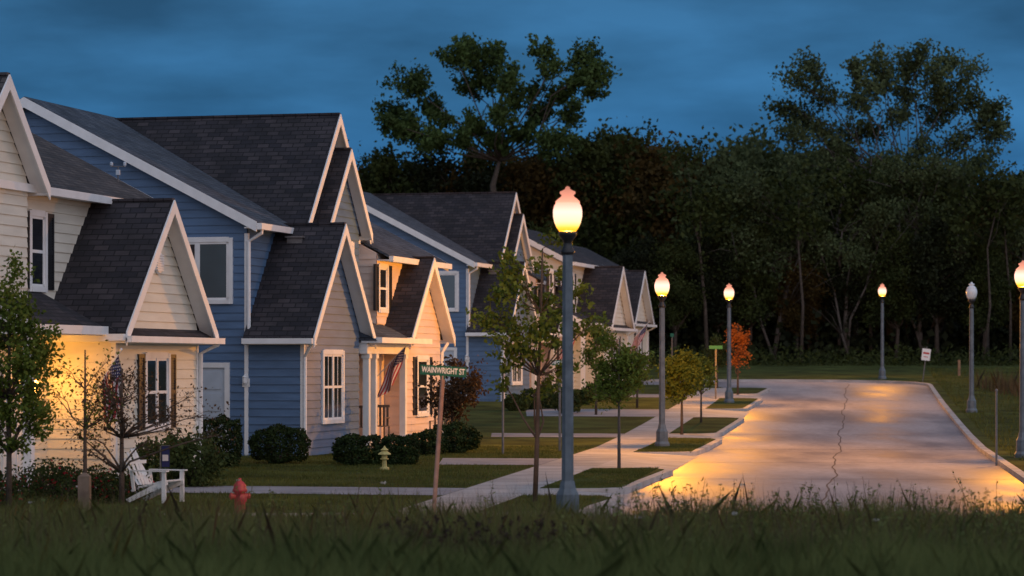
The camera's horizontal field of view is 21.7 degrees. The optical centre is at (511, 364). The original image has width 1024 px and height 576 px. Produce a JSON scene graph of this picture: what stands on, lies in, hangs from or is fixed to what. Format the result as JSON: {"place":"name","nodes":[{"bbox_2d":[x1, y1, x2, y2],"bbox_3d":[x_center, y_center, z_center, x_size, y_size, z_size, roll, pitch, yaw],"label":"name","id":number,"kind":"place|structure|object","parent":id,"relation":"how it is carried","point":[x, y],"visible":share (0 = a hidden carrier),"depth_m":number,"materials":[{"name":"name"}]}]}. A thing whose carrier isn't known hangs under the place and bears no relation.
{"place":"outdoors","nodes":[
{"label":"outdoors","id":0,"kind":"place"},
{"bbox_2d":[4,484,464,494],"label":"driveway","id":1,"kind":"structure","parent":0,"point":[319,490],"depth_m":45.88,"materials":[{"name":"concrete"}]},
{"bbox_2d":[0,385,721,518],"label":"lawn","id":2,"kind":"structure","parent":0,"point":[485,418],"depth_m":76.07,"materials":[{"name":"green plant"}]},
{"bbox_2d":[0,464,42,505],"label":"flower plant","id":3,"kind":"object","parent":2,"relation":"on","point":[14,489],"visible":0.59,"depth_m":41.12,"materials":[{"name":"green plant"}]},
{"bbox_2d":[0,246,66,506],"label":"young tree","id":4,"kind":"object","parent":2,"relation":"on","point":[24,365],"visible":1,"depth_m":40.15,"materials":[{"name":"green plant"}]},
{"bbox_2d":[23,449,100,503],"bbox_3d":[-7.082,1.760,41.743,1.307,0.898,1.212,0,0,0],"label":"flower plant","id":5,"kind":"object","parent":2,"relation":"on","point":[59,476],"visible":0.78,"depth_m":41.68,"materials":[{"name":"green plant"}]},
{"bbox_2d":[20,339,130,472],"bbox_3d":[-6.633,0.924,40.740,1.718,2.612,1.106,0,0,0],"label":"young tree","id":6,"kind":"object","parent":2,"relation":"on","point":[85,426],"visible":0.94,"depth_m":40.59,"materials":[{"name":"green plant"}]},
{"bbox_2d":[0,72,224,484],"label":"cream house","id":7,"kind":"structure","parent":2,"relation":"on","point":[110,257],"depth_m":51.83,"materials":[{"name":"paint"}]},
{"bbox_2d":[27,209,47,291],"bbox_3d":[-9.037,-2.160,50.842,0.085,1.560,0.820,0,0,14],"label":"window","id":8,"kind":"structure","parent":7,"relation":"in","point":[38,218],"depth_m":50.90,"materials":[{"name":"white paint"}]},
{"bbox_2d":[143,352,170,431],"bbox_3d":[-7.050,0.545,53.026,0.085,1.570,1.350,0,0,14],"label":"window","id":9,"kind":"structure","parent":7,"relation":"in","point":[159,363],"depth_m":53.06,"materials":[{"name":"white paint"}]},
{"bbox_2d":[74,462,159,503],"bbox_3d":[-6.229,1.873,41.984,1.457,0.673,1.123,0,0,0],"label":"flower plant","id":10,"kind":"object","parent":2,"relation":"on","point":[109,481],"visible":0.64,"depth_m":41.84,"materials":[{"name":"green plant"}]},
{"bbox_2d":[47,354,241,504],"bbox_3d":[-5.757,1.034,40.940,2.886,2.391,1.986,0,0,27],"label":"young tree","id":11,"kind":"object","parent":2,"relation":"on","point":[121,466],"visible":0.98,"depth_m":40.97,"materials":[{"name":"brown plant"}]},
{"bbox_2d":[124,448,187,501],"bbox_3d":[-5.593,1.734,41.625,0.855,0.832,0.621,0,0,25],"label":"adirondack chair","id":12,"kind":"object","parent":2,"relation":"on","point":[150,485],"visible":0.93,"depth_m":41.65,"materials":[{"name":"white wood"}]},
{"bbox_2d":[125,434,197,481],"bbox_3d":[-6.484,1.731,49.549,1.394,0.988,1.435,0,0,-18],"label":"shrub","id":13,"kind":"object","parent":2,"relation":"on","point":[141,453],"visible":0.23,"depth_m":49.28,"materials":[{"name":"green plant"}]},
{"bbox_2d":[148,420,233,486],"bbox_3d":[-5.719,1.609,47.517,1.536,1.243,1.711,0,0,0],"label":"shrub","id":14,"kind":"object","parent":2,"relation":"on","point":[201,465],"visible":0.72,"depth_m":47.29,"materials":[{"name":"green plant"}]},
{"bbox_2d":[203,413,242,467],"bbox_3d":[-6.153,1.621,56.198,0.985,1.192,1.010,0,0,0],"label":"hedge","id":15,"kind":"object","parent":2,"relation":"on","point":[225,424],"visible":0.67,"depth_m":55.94,"materials":[{"name":"green plant"}]},
{"bbox_2d":[19,96,455,455],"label":"duplex house","id":16,"kind":"structure","parent":2,"relation":"on","point":[326,299],"depth_m":65.89,"materials":[{"name":"blue paint"}]},
{"bbox_2d":[187,237,232,303],"bbox_3d":[-7.533,-2.240,63.801,1.800,1.600,0.085,0,0,14],"label":"window","id":17,"kind":"structure","parent":16,"relation":"in","point":[213,256],"depth_m":63.69,"materials":[{"name":"white paint"}]},
{"bbox_2d":[203,368,223,450],"bbox_3d":[-8.036,1.230,63.946,2.450,2.300,0.045,0,0,14],"label":"door","id":18,"kind":"structure","parent":16,"relation":"in","point":[212,377],"depth_m":63.70,"materials":[{"name":"paint"}]},
{"bbox_2d":[321,349,344,423],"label":"window","id":19,"kind":"structure","parent":16,"relation":"in","point":[333,361],"depth_m":65.28,"materials":[{"name":"white paint"}]},
{"bbox_2d":[377,263,388,312],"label":"window","id":20,"kind":"structure","parent":16,"relation":"in","point":[383,268],"depth_m":71.22,"materials":[{"name":"white paint"}]},
{"bbox_2d":[377,344,406,397],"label":"american flag","id":21,"kind":"object","parent":16,"relation":"attached to","point":[394,365],"visible":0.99,"depth_m":70.23,"materials":[{"name":"multicoloured fabric"}]},
{"bbox_2d":[416,355,429,416],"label":"window","id":22,"kind":"structure","parent":16,"relation":"in","point":[421,359],"depth_m":73.00,"materials":[{"name":"white paint"}]},
{"bbox_2d":[247,423,311,463],"bbox_3d":[-5.107,1.744,58.484,1.425,0.937,1.162,0,0,0],"label":"bush","id":23,"kind":"object","parent":2,"relation":"on","point":[268,438],"visible":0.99,"depth_m":58.22,"materials":[{"name":"green plant"}]},
{"bbox_2d":[331,433,382,464],"bbox_3d":[-3.347,1.839,57.599,1.142,0.744,0.994,0,0,0],"label":"hedge","id":24,"kind":"object","parent":2,"relation":"on","point":[359,447],"visible":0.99,"depth_m":57.29,"materials":[{"name":"green plant"}]},
{"bbox_2d":[381,433,420,464],"bbox_3d":[-2.457,1.846,57.888,0.944,0.723,0.985,0,0,0],"label":"hedge","id":25,"kind":"object","parent":2,"relation":"on","point":[400,451],"visible":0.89,"depth_m":57.57,"materials":[{"name":"green plant"}]},
{"bbox_2d":[412,428,450,455],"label":"bush","id":26,"kind":"object","parent":2,"relation":"on","point":[425,447],"visible":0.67,"depth_m":63.70,"materials":[{"name":"green plant"}]},
{"bbox_2d":[420,364,466,512],"bbox_3d":[-1.057,1.252,37.996,0.660,2.460,0.060,4,0,4],"label":"street sign","id":27,"kind":"object","parent":2,"relation":"on","point":[442,371],"visible":1,"depth_m":37.98,"materials":[{"name":"metal"}]},
{"bbox_2d":[414,354,488,439],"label":"young tree","id":28,"kind":"object","parent":2,"relation":"on","point":[454,398],"visible":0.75,"depth_m":66.85,"materials":[{"name":"red plant"}]},
{"bbox_2d":[429,420,482,452],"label":"bush","id":29,"kind":"object","parent":2,"relation":"on","point":[458,444],"visible":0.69,"depth_m":65.22,"materials":[{"name":"green plant"}]},
{"bbox_2d":[363,191,580,400],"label":"duplex house","id":30,"kind":"structure","parent":2,"relation":"on","point":[468,236],"depth_m":107.08,"materials":[{"name":"blue paint"}]},
{"bbox_2d":[439,271,458,311],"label":"window","id":31,"kind":"structure","parent":30,"relation":"in","point":[449,279],"depth_m":104.47,"materials":[{"name":"white paint"}]},
{"bbox_2d":[527,229,637,388],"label":"cream house","id":32,"kind":"structure","parent":2,"relation":"on","point":[609,295],"depth_m":116.95,"materials":[{"name":"paint"}]},
{"bbox_2d":[576,319,616,414],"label":"young tree","id":33,"kind":"object","parent":2,"relation":"on","point":[594,351],"visible":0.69,"depth_m":91.80,"materials":[{"name":"green plant"}]},
{"bbox_2d":[701,333,732,387],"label":"young tree","id":34,"kind":"object","parent":2,"relation":"on","point":[721,355],"visible":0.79,"depth_m":116.88,"materials":[{"name":"green plant"}]},
{"bbox_2d":[439,458,559,464],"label":"driveway","id":35,"kind":"structure","parent":0,"point":[493,461],"depth_m":59.57,"materials":[{"name":"concrete"}]},
{"bbox_2d":[0,0,1023,180],"label":"sky","id":36,"kind":"structure","parent":0,"point":[688,65],"materials":[{"name":"blue"}]},
{"bbox_2d":[489,495,611,511],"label":"verge lawn","id":37,"kind":"structure","parent":0,"point":[603,499],"depth_m":42.36,"materials":[{"name":"green plant"}]},
{"bbox_2d":[465,226,612,501],"bbox_3d":[0.360,0.023,41.894,1.925,4.417,1.854,0,0,41],"label":"young tree","id":38,"kind":"object","parent":37,"relation":"on","point":[535,335],"visible":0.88,"depth_m":41.97,"materials":[{"name":"green plant"}]},
{"bbox_2d":[403,388,725,515],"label":"pavement","id":39,"kind":"structure","parent":0,"point":[640,436],"depth_m":60.30,"materials":[{"name":"concrete"}]},
{"bbox_2d":[526,409,667,416],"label":"driveway","id":40,"kind":"structure","parent":0,"point":[623,412],"depth_m":93.80,"materials":[{"name":"concrete"}]},
{"bbox_2d":[541,466,663,488],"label":"verge lawn","id":41,"kind":"structure","parent":0,"point":[646,475],"depth_m":50.08,"materials":[{"name":"green plant"}]},
{"bbox_2d":[594,452,697,470],"bbox_3d":[3.137,2.227,60.900,1.626,0.100,10.497,0,0,7],"label":"driveway apron","id":42,"kind":"object","parent":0,"point":[651,460],"visible":0.67,"depth_m":61.24,"materials":[{"name":"concrete"}]},
{"bbox_2d":[578,331,658,467],"bbox_3d":[2.277,0.761,56.808,1.720,2.938,1.480,0,0,0],"label":"young tree","id":43,"kind":"object","parent":42,"relation":"on","point":[624,364],"visible":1,"depth_m":56.69,"materials":[{"name":"green plant"}]},
{"bbox_2d":[633,437,714,452],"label":"verge lawn","id":44,"kind":"structure","parent":0,"point":[695,443],"depth_m":71.28,"materials":[{"name":"green plant"}]},
{"bbox_2d":[655,272,669,446],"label":"street lamp","id":45,"kind":"object","parent":44,"relation":"on","point":[662,285],"visible":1,"depth_m":70.13,"materials":[{"name":"metal"}]},
{"bbox_2d":[668,434,723,438],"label":"driveway apron","id":46,"kind":"object","parent":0,"point":[681,436],"visible":0.64,"depth_m":77.72,"materials":[{"name":"concrete"}]},
{"bbox_2d":[653,344,708,434],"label":"young tree","id":47,"kind":"object","parent":46,"relation":"on","point":[685,370],"visible":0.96,"depth_m":78.33,"materials":[{"name":"green plant"}]},
{"bbox_2d":[670,417,738,432],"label":"verge lawn","id":48,"kind":"structure","parent":0,"point":[706,425],"depth_m":84.44,"materials":[{"name":"green plant"}]},
{"bbox_2d":[693,353,718,421],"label":"young tree","id":49,"kind":"object","parent":48,"relation":"on","point":[710,371],"visible":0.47,"depth_m":85.94,"materials":[{"name":"green plant"}]},
{"bbox_2d":[705,398,756,408],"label":"verge lawn","id":50,"kind":"structure","parent":0,"point":[719,403],"depth_m":101.69,"materials":[{"name":"green plant"}]},
{"bbox_2d":[724,284,733,402],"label":"street lamp","id":51,"kind":"object","parent":50,"relation":"on","point":[729,293],"visible":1,"depth_m":102.62,"materials":[{"name":"metal"}]},
{"bbox_2d":[723,323,753,394],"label":"young tree","id":52,"kind":"object","parent":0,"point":[737,336],"visible":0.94,"depth_m":110.85,"materials":[{"name":"orange plant"}]},
{"bbox_2d":[720,394,762,398],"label":"driveway apron","id":53,"kind":"object","parent":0,"point":[743,396],"visible":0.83,"depth_m":109.61,"materials":[{"name":"concrete"}]},
{"bbox_2d":[611,382,1023,518],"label":"road","id":54,"kind":"structure","parent":0,"point":[905,434],"depth_m":67.38,"materials":[{"name":"concrete"}]},
{"bbox_2d":[538,468,672,493],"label":"kerb","id":55,"kind":"structure","parent":54,"relation":"on","point":[647,480],"depth_m":48.37,"materials":[{"name":"concrete"}]},
{"bbox_2d":[646,379,1023,482],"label":"kerb","id":56,"kind":"structure","parent":54,"relation":"on","point":[1013,470],"depth_m":95.59,"materials":[{"name":"concrete"}]},
{"bbox_2d":[647,362,1023,471],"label":"lawn","id":57,"kind":"structure","parent":0,"point":[911,373],"depth_m":130.43,"materials":[{"name":"green plant"}]},
{"bbox_2d":[347,138,430,193],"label":"broadleaf tree","id":58,"kind":"object","parent":57,"relation":"on","point":[384,168],"visible":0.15,"depth_m":169.43,"materials":[{"name":"green plant"}]},
{"bbox_2d":[401,147,538,226],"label":"broadleaf tree","id":59,"kind":"object","parent":57,"relation":"on","point":[478,182],"visible":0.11,"depth_m":169.67,"materials":[{"name":"green plant"}]},
{"bbox_2d":[371,31,622,191],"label":"oak tree","id":60,"kind":"object","parent":57,"relation":"on","point":[589,70],"visible":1,"depth_m":165.36,"materials":[{"name":"green plant"}]},
{"bbox_2d":[572,245,656,355],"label":"cream house","id":61,"kind":"structure","parent":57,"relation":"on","point":[639,296],"depth_m":136.11,"materials":[{"name":"paint"}]},
{"bbox_2d":[607,231,666,319],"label":"broadleaf tree","id":62,"kind":"object","parent":57,"relation":"on","point":[632,259],"visible":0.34,"depth_m":161.08,"materials":[{"name":"green plant"}]},
{"bbox_2d":[646,235,709,355],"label":"broadleaf tree","id":63,"kind":"object","parent":57,"relation":"on","point":[681,302],"visible":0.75,"depth_m":160.00,"materials":[{"name":"green plant"}]},
{"bbox_2d":[649,126,737,360],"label":"slender tree","id":64,"kind":"object","parent":57,"relation":"on","point":[699,208],"visible":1,"depth_m":160.25,"materials":[{"name":"green plant"}]},
{"bbox_2d":[680,233,754,362],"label":"broadleaf tree","id":65,"kind":"object","parent":57,"relation":"on","point":[716,312],"visible":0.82,"depth_m":161.21,"materials":[{"name":"green plant"}]},
{"bbox_2d":[662,123,783,351],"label":"broadleaf tree","id":66,"kind":"object","parent":57,"relation":"on","point":[725,156],"visible":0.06,"depth_m":170.51,"materials":[{"name":"green plant"}]},
{"bbox_2d":[705,216,788,361],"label":"broadleaf tree","id":67,"kind":"object","parent":57,"relation":"on","point":[762,290],"visible":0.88,"depth_m":161.04,"materials":[{"name":"green plant"}]},
{"bbox_2d":[697,169,796,354],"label":"slender tree","id":68,"kind":"object","parent":57,"relation":"on","point":[741,215],"visible":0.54,"depth_m":162.26,"materials":[{"name":"green plant"}]},
{"bbox_2d":[706,144,838,360],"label":"willow tree","id":69,"kind":"object","parent":57,"relation":"on","point":[750,186],"visible":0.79,"depth_m":161.67,"materials":[{"name":"green plant"}]},
{"bbox_2d":[759,252,835,358],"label":"broadleaf tree","id":70,"kind":"object","parent":57,"relation":"on","point":[792,316],"visible":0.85,"depth_m":161.77,"materials":[{"name":"green plant"}]},
{"bbox_2d":[755,152,856,361],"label":"slender tree","id":71,"kind":"object","parent":57,"relation":"on","point":[802,222],"visible":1,"depth_m":159.65,"materials":[{"name":"green plant"}]},
{"bbox_2d":[769,214,848,341],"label":"slender tree","id":72,"kind":"object","parent":57,"relation":"on","point":[832,230],"visible":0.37,"depth_m":163.14,"materials":[{"name":"green plant"}]},
{"bbox_2d":[649,342,1019,365],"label":"rough grass edge","id":73,"kind":"object","parent":57,"relation":"on","point":[840,361],"visible":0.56,"depth_m":153.29,"materials":[{"name":"green plant"}]},
{"bbox_2d":[800,249,876,355],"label":"broadleaf tree","id":74,"kind":"object","parent":57,"relation":"on","point":[854,295],"visible":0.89,"depth_m":161.94,"materials":[{"name":"green plant"}]},
{"bbox_2d":[795,155,902,301],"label":"broadleaf tree","id":75,"kind":"object","parent":57,"relation":"on","point":[843,216],"visible":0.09,"depth_m":170.31,"materials":[{"name":"green plant"}]},
{"bbox_2d":[815,152,901,350],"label":"slender tree","id":76,"kind":"object","parent":57,"relation":"on","point":[861,178],"visible":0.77,"depth_m":163.03,"materials":[{"name":"green plant"}]},
{"bbox_2d":[802,179,915,362],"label":"willow tree","id":77,"kind":"object","parent":57,"relation":"on","point":[871,213],"visible":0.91,"depth_m":161.40,"materials":[{"name":"green plant"}]},
{"bbox_2d":[743,38,1020,357],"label":"cottonwood tree","id":78,"kind":"object","parent":57,"relation":"on","point":[803,123],"visible":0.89,"depth_m":166.50,"materials":[{"name":"green plant"}]},
{"bbox_2d":[844,161,932,360],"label":"slender tree","id":79,"kind":"object","parent":57,"relation":"on","point":[909,195],"visible":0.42,"depth_m":163.38,"materials":[{"name":"green plant"}]},
{"bbox_2d":[856,223,942,357],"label":"broadleaf tree","id":80,"kind":"object","parent":57,"relation":"on","point":[900,303],"visible":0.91,"depth_m":160.46,"materials":[{"name":"green plant"}]},
{"bbox_2d":[862,149,979,356],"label":"slender tree","id":81,"kind":"object","parent":57,"relation":"on","point":[937,194],"visible":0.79,"depth_m":161.41,"materials":[{"name":"green plant"}]},
{"bbox_2d":[895,212,977,362],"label":"broadleaf tree","id":82,"kind":"object","parent":57,"relation":"on","point":[936,304],"visible":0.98,"depth_m":159.86,"materials":[{"name":"green plant"}]},
{"bbox_2d":[864,135,1015,359],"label":"willow tree","id":83,"kind":"object","parent":57,"relation":"on","point":[952,174],"visible":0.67,"depth_m":161.24,"materials":[{"name":"green plant"}]},
{"bbox_2d":[966,282,976,412],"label":"street lamp","id":84,"kind":"object","parent":57,"relation":"on","point":[971,292],"visible":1,"depth_m":93.93,"materials":[{"name":"metal"}]},
{"bbox_2d":[941,236,1018,351],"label":"broadleaf tree","id":85,"kind":"object","parent":57,"relation":"on","point":[999,287],"visible":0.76,"depth_m":159.74,"materials":[{"name":"green plant"}]},
{"bbox_2d":[938,160,1023,362],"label":"willow tree","id":86,"kind":"object","parent":57,"relation":"on","point":[1013,243],"visible":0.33,"depth_m":161.32,"materials":[{"name":"green plant"}]},
{"bbox_2d":[940,143,1023,362],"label":"slender tree","id":87,"kind":"object","parent":57,"relation":"on","point":[958,220],"visible":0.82,"depth_m":159.69,"materials":[{"name":"green plant"}]},
{"bbox_2d":[947,150,1023,359],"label":"slender tree","id":88,"kind":"object","parent":57,"relation":"on","point":[1010,196],"visible":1,"depth_m":158.55,"materials":[{"name":"green plant"}]},
{"bbox_2d":[1014,260,1023,457],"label":"street lamp","id":89,"kind":"object","parent":57,"relation":"on","point":[1019,281],"visible":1,"depth_m":62.13,"materials":[{"name":"metal"}]},
{"bbox_2d":[926,366,1023,459],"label":"bank grass","id":90,"kind":"structure","parent":0,"point":[932,373],"depth_m":103.27,"materials":[{"name":"green plant"}]},
{"bbox_2d":[974,367,1019,397],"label":"dry tall grass","id":91,"kind":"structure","parent":0,"point":[1013,384],"depth_m":114.10,"materials":[{"name":"plant"}]},
{"bbox_3d":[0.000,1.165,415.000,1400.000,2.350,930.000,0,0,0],"label":"ground","id":92,"kind":"structure","parent":0,"visible":0},
{"bbox_2d":[444,139,536,222],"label":"broadleaf tree","id":93,"kind":"object","parent":92,"relation":"on","point":[472,162],"visible":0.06,"depth_m":173.45,"materials":[{"name":"green plant"}]},
{"bbox_2d":[485,143,603,244],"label":"broadleaf tree","id":94,"kind":"object","parent":92,"relation":"on","point":[536,176],"visible":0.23,"depth_m":170.85,"materials":[{"name":"green plant"}]},
{"bbox_2d":[521,122,673,261],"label":"broadleaf tree","id":95,"kind":"object","parent":92,"relation":"on","point":[590,235],"visible":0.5,"depth_m":170.47,"materials":[{"name":"green plant"}]},
{"bbox_2d":[578,116,680,256],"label":"broadleaf tree","id":96,"kind":"object","parent":92,"relation":"on","point":[620,146],"visible":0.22,"depth_m":171.94,"materials":[{"name":"green plant"}]},
{"bbox_2d":[581,130,705,330],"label":"broadleaf tree","id":97,"kind":"object","parent":92,"relation":"on","point":[654,170],"visible":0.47,"depth_m":171.06,"materials":[{"name":"green plant"}]},
{"bbox_2d":[698,114,790,331],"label":"broadleaf tree","id":98,"kind":"object","parent":92,"relation":"on","point":[754,141],"visible":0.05,"depth_m":174.38,"materials":[{"name":"green plant"}]},
{"bbox_2d":[515,139,1023,353],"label":"woodland","id":99,"kind":"object","parent":92,"relation":"on","point":[656,330],"depth_m":178.90,"materials":[{"name":"green plant"}]},
{"bbox_2d":[767,137,878,329],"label":"broadleaf tree","id":100,"kind":"object","parent":92,"relation":"on","point":[819,174],"visible":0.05,"depth_m":171.16,"materials":[{"name":"green plant"}]},
{"bbox_2d":[649,293,1019,362],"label":"undergrowth","id":101,"kind":"object","parent":92,"relation":"on","point":[828,336],"visible":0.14,"depth_m":162.72,"materials":[{"name":"green plant"}]},
{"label":"field ground","id":102,"kind":"structure","parent":0,"visible":0},
{"bbox_2d":[380,516,590,556],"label":"seed head stems","id":103,"kind":"object","parent":102,"relation":"on","point":[409,531],"visible":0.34,"depth_m":25.81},
{"bbox_2d":[377,514,592,551],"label":"seed heads","id":104,"kind":"object","parent":103,"relation":"attached to","point":[445,533],"visible":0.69,"depth_m":25.76,"materials":[{"name":"plant"}]},
{"bbox_2d":[0,472,1023,575],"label":"grass","id":105,"kind":"structure","parent":102,"relation":"on","point":[355,558],"depth_m":22.29,"materials":[{"name":"green plant"}]},
{"bbox_2d":[0,471,1023,559],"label":"weeds","id":106,"kind":"object","parent":102,"relation":"on","point":[1000,510],"visible":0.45,"depth_m":28.23,"materials":[{"name":"green plant"}]},
{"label":"driveway apron","id":107,"kind":"structure","parent":0,"visible":0},
{"bbox_2d":[553,186,581,513],"bbox_3d":[0.757,-0.117,36.300,0.396,4.615,0.396,0,0,0],"label":"street lamp","id":108,"kind":"object","parent":107,"relation":"on","point":[567,213],"visible":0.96,"depth_m":36.23,"materials":[{"name":"metal"}]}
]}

